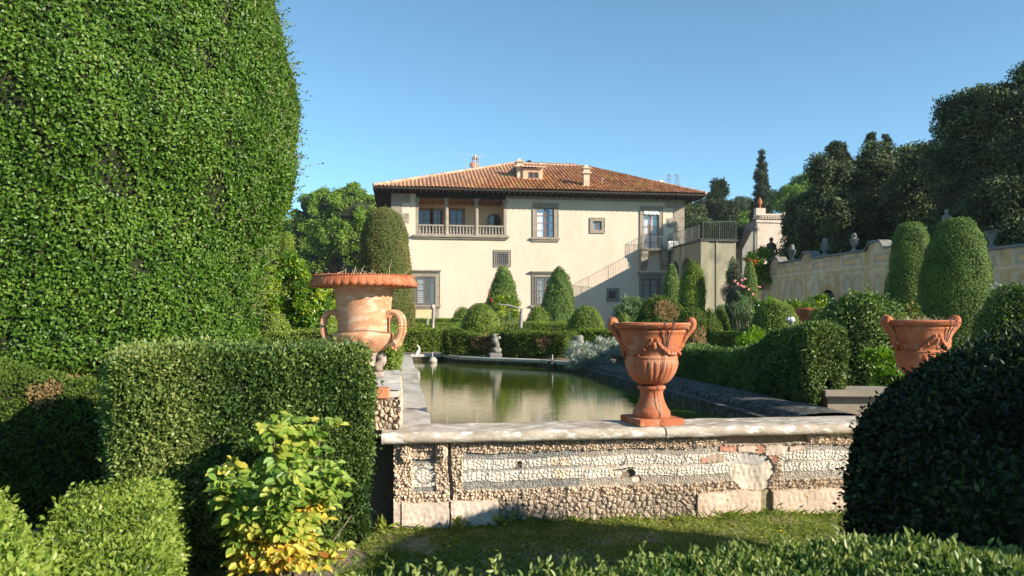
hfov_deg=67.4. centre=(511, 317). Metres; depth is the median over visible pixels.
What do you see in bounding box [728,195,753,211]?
hill tree
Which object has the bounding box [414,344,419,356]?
scroll ornament
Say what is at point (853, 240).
finial vase
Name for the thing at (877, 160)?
holm oak
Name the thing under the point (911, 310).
camellia bush
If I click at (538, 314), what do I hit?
topiary bush
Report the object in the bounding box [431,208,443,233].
window
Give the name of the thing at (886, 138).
cypress
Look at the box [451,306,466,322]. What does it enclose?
topiary bush
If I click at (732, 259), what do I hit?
yew topiary
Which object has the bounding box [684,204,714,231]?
hill tree
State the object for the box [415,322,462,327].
box hedge
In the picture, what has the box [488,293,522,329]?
red rose bush
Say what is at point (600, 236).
villa
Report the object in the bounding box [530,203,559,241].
window
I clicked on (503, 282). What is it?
yew topiary
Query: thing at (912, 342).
terracotta urn
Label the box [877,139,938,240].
holm oak
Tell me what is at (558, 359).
pond edge
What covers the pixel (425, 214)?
window
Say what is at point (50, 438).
box hedge
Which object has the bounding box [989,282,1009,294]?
blue flowering shrub
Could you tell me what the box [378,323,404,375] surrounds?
box hedge
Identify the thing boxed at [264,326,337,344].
box hedge
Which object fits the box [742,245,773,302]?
bougainvillea
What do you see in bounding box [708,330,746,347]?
box hedge
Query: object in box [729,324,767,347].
fern shrub
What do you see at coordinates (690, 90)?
sky
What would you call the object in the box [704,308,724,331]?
topiary bush
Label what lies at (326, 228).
tree
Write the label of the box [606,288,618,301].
window
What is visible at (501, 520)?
weed
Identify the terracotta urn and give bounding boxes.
[309,273,417,376]
[607,317,696,426]
[880,315,960,373]
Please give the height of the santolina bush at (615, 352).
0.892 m
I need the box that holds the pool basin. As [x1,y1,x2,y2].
[362,354,860,529]
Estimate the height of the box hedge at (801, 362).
1.142 m
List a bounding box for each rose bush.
[202,405,355,575]
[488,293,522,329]
[724,278,760,331]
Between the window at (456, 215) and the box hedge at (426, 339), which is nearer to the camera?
the box hedge at (426, 339)
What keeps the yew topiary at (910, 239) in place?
on the ground at (351, 552)
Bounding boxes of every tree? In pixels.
[260,275,280,318]
[263,249,333,330]
[281,181,376,273]
[302,288,336,327]
[305,258,360,303]
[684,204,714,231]
[684,217,744,244]
[685,197,706,217]
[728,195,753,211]
[767,186,782,213]
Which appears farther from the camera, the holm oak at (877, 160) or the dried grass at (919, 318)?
the holm oak at (877, 160)
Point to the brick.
(385, 393)
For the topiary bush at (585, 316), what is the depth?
23.66 m
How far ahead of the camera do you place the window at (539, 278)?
66.99 m
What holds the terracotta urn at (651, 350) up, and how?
on the pool basin
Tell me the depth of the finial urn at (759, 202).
85.00 m
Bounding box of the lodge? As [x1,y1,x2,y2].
[736,208,787,291]
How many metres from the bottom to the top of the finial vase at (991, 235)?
0.648 m
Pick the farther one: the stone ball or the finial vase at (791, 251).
the finial vase at (791, 251)
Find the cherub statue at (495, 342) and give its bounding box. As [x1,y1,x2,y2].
[490,333,500,352]
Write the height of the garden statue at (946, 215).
1.698 m
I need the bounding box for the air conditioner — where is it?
[667,241,677,248]
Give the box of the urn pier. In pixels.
[368,370,402,430]
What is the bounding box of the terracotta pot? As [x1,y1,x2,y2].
[794,308,812,322]
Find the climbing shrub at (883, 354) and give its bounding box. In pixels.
[860,345,903,385]
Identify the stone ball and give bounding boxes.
[573,335,583,355]
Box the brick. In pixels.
[377,387,389,398]
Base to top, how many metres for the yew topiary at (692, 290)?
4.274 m
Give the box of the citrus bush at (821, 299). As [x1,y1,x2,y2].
[755,292,830,309]
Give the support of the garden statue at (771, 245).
on the retaining wall
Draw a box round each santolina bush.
[563,340,611,370]
[584,336,625,364]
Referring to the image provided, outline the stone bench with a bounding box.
[817,386,887,413]
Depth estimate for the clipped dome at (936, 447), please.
3.16 m
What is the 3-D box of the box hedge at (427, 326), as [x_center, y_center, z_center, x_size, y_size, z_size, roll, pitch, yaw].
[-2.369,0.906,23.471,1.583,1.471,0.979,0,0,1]
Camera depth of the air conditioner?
67.26 m
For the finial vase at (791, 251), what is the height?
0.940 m
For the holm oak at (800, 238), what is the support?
on the hillside
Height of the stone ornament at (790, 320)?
1.632 m
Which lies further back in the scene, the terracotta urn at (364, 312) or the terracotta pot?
the terracotta pot
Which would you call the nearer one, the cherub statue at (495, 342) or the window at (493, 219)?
the cherub statue at (495, 342)
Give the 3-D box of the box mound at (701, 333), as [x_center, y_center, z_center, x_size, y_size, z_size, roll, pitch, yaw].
[4.189,0.666,17.757,1.135,1.934,1.143,0,0,-8]
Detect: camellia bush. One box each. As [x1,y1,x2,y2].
[812,283,918,385]
[898,298,931,319]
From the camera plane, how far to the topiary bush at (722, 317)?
24.35 m
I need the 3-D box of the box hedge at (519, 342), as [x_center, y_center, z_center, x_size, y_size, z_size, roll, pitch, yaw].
[-0.104,0.553,17.803,3.484,0.727,0.889,0,0,30]
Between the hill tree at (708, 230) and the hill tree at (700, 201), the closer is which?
the hill tree at (708, 230)
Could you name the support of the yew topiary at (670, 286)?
on the ground at (351, 552)
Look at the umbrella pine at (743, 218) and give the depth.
118.49 m
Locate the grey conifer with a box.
[720,259,743,328]
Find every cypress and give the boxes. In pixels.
[748,148,774,222]
[822,140,853,163]
[864,131,876,144]
[881,133,892,150]
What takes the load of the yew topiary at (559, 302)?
on the ground at (351, 552)
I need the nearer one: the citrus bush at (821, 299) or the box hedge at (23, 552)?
the box hedge at (23, 552)
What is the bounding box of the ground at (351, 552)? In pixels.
[30,518,770,575]
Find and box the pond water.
[413,360,729,423]
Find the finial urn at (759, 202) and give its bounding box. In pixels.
[758,197,761,207]
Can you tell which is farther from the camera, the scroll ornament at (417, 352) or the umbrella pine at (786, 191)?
the umbrella pine at (786, 191)
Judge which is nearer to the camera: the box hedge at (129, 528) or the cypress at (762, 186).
the box hedge at (129, 528)
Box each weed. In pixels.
[376,514,399,528]
[451,515,464,530]
[493,509,515,526]
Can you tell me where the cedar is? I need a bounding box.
[704,177,739,224]
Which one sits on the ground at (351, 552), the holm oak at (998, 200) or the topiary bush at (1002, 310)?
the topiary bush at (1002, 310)
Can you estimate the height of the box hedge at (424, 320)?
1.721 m
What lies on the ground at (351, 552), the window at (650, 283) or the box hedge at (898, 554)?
the box hedge at (898, 554)
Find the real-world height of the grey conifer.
4.154 m
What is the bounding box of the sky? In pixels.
[274,0,1023,314]
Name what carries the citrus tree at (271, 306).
on the ground at (351, 552)
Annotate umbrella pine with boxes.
[736,211,750,225]
[773,183,805,212]
[784,172,814,190]
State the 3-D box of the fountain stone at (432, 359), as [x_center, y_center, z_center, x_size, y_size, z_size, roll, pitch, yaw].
[-1.822,0.925,17.701,0.200,0.280,0.198,0,0,-8]
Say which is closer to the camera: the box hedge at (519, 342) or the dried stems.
the dried stems
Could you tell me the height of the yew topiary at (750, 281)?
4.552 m
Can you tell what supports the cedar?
on the hillside
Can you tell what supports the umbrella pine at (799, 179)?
on the hillside
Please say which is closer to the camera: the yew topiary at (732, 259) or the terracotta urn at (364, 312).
the terracotta urn at (364, 312)
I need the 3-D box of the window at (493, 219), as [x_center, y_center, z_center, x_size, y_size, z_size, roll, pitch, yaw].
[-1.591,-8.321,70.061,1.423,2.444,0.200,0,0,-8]
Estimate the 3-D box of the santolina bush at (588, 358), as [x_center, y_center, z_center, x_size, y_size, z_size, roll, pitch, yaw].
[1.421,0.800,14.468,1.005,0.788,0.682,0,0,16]
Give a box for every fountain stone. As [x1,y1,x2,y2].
[429,352,436,362]
[547,354,555,368]
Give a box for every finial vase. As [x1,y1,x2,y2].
[787,244,795,259]
[820,238,829,255]
[849,233,858,250]
[983,230,999,247]
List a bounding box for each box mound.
[634,293,684,321]
[677,305,713,345]
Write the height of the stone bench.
0.410 m
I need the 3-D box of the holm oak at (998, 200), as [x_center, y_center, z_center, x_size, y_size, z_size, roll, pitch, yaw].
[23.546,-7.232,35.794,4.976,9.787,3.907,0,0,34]
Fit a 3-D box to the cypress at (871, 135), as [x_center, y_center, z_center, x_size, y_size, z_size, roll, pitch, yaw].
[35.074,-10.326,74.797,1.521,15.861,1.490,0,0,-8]
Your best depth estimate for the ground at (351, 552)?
5.01 m
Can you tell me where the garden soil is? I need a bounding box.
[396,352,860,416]
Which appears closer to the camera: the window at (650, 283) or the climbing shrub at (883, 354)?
the climbing shrub at (883, 354)
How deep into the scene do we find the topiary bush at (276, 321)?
14.31 m
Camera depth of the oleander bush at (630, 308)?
33.83 m
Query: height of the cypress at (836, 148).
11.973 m
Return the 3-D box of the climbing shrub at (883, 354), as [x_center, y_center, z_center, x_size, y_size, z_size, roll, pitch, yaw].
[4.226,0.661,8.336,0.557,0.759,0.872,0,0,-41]
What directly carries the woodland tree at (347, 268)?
on the ground at (351, 552)
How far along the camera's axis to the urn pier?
5.99 m
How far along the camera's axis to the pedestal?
16.91 m
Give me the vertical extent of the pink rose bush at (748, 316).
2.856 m
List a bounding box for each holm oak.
[776,186,827,259]
[794,151,881,254]
[847,139,912,239]
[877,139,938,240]
[914,81,1003,238]
[954,60,1023,245]
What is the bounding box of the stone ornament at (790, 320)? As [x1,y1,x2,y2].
[786,317,794,324]
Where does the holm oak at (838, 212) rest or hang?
on the hillside
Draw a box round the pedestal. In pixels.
[488,352,501,357]
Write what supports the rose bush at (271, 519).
on the ground at (351, 552)
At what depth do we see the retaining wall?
38.49 m
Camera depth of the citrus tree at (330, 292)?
19.28 m
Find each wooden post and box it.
[430,304,435,351]
[499,304,523,327]
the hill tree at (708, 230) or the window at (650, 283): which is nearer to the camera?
the window at (650, 283)
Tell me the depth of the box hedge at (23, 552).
2.67 m
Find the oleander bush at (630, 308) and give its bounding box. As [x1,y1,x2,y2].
[610,293,645,321]
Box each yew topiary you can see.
[357,205,416,351]
[485,264,518,323]
[540,266,574,322]
[662,263,680,300]
[677,260,705,313]
[725,256,738,311]
[740,259,758,310]
[883,221,930,310]
[915,217,995,350]
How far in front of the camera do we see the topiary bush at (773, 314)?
20.62 m
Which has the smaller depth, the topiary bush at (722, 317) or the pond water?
the pond water
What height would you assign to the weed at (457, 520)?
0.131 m
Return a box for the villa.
[372,153,706,328]
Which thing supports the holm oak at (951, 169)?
on the hillside
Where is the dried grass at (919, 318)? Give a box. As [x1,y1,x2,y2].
[894,314,945,319]
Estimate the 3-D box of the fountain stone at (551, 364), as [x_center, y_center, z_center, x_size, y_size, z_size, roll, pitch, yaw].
[0.839,0.912,15.701,0.260,0.331,0.257,0,0,-8]
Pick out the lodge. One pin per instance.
(763, 227)
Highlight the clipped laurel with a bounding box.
[0,0,323,380]
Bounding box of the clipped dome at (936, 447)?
[832,320,1023,551]
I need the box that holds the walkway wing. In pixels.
[666,221,737,312]
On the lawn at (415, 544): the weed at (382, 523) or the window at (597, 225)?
the weed at (382, 523)
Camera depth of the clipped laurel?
8.89 m
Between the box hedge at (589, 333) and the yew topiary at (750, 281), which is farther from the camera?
the yew topiary at (750, 281)
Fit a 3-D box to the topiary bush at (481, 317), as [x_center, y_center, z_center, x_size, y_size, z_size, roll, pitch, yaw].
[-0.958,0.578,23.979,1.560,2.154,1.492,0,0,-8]
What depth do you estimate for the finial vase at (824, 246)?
40.47 m
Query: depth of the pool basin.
6.16 m
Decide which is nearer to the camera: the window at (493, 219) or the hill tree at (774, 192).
the window at (493, 219)
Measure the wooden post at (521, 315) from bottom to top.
1.995 m
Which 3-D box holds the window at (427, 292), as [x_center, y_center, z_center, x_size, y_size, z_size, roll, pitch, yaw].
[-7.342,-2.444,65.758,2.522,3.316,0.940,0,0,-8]
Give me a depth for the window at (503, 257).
66.49 m
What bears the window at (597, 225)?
in the villa
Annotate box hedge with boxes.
[0,356,106,528]
[0,485,62,575]
[35,470,195,575]
[93,334,384,572]
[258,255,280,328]
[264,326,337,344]
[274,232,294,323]
[317,525,1023,575]
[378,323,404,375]
[403,326,447,351]
[412,318,451,323]
[413,324,458,351]
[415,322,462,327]
[438,326,580,358]
[501,320,567,334]
[576,327,617,357]
[615,318,853,404]
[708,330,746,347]
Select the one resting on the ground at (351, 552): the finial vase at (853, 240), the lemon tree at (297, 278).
the lemon tree at (297, 278)
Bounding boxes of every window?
[412,270,440,308]
[419,208,432,233]
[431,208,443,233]
[448,208,464,233]
[487,213,500,234]
[494,250,510,266]
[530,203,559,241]
[530,271,552,307]
[590,217,604,232]
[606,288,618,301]
[637,272,664,301]
[640,206,662,248]
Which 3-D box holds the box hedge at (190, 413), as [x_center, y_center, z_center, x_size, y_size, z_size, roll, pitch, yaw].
[-1.880,0.870,5.369,1.849,1.531,1.016,0,0,-28]
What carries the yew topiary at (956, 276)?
on the ground at (351, 552)
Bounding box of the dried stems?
[328,260,416,276]
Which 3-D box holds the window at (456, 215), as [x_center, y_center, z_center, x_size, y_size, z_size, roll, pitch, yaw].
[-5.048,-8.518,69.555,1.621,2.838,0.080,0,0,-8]
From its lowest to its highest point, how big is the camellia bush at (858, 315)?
2.172 m
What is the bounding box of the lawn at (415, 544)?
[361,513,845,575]
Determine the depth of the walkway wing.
61.46 m
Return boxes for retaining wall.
[757,240,1023,307]
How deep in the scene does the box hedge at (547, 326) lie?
25.30 m
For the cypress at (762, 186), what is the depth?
111.46 m
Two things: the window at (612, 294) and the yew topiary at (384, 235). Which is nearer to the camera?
the yew topiary at (384, 235)
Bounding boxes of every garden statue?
[766,237,776,263]
[942,209,950,223]

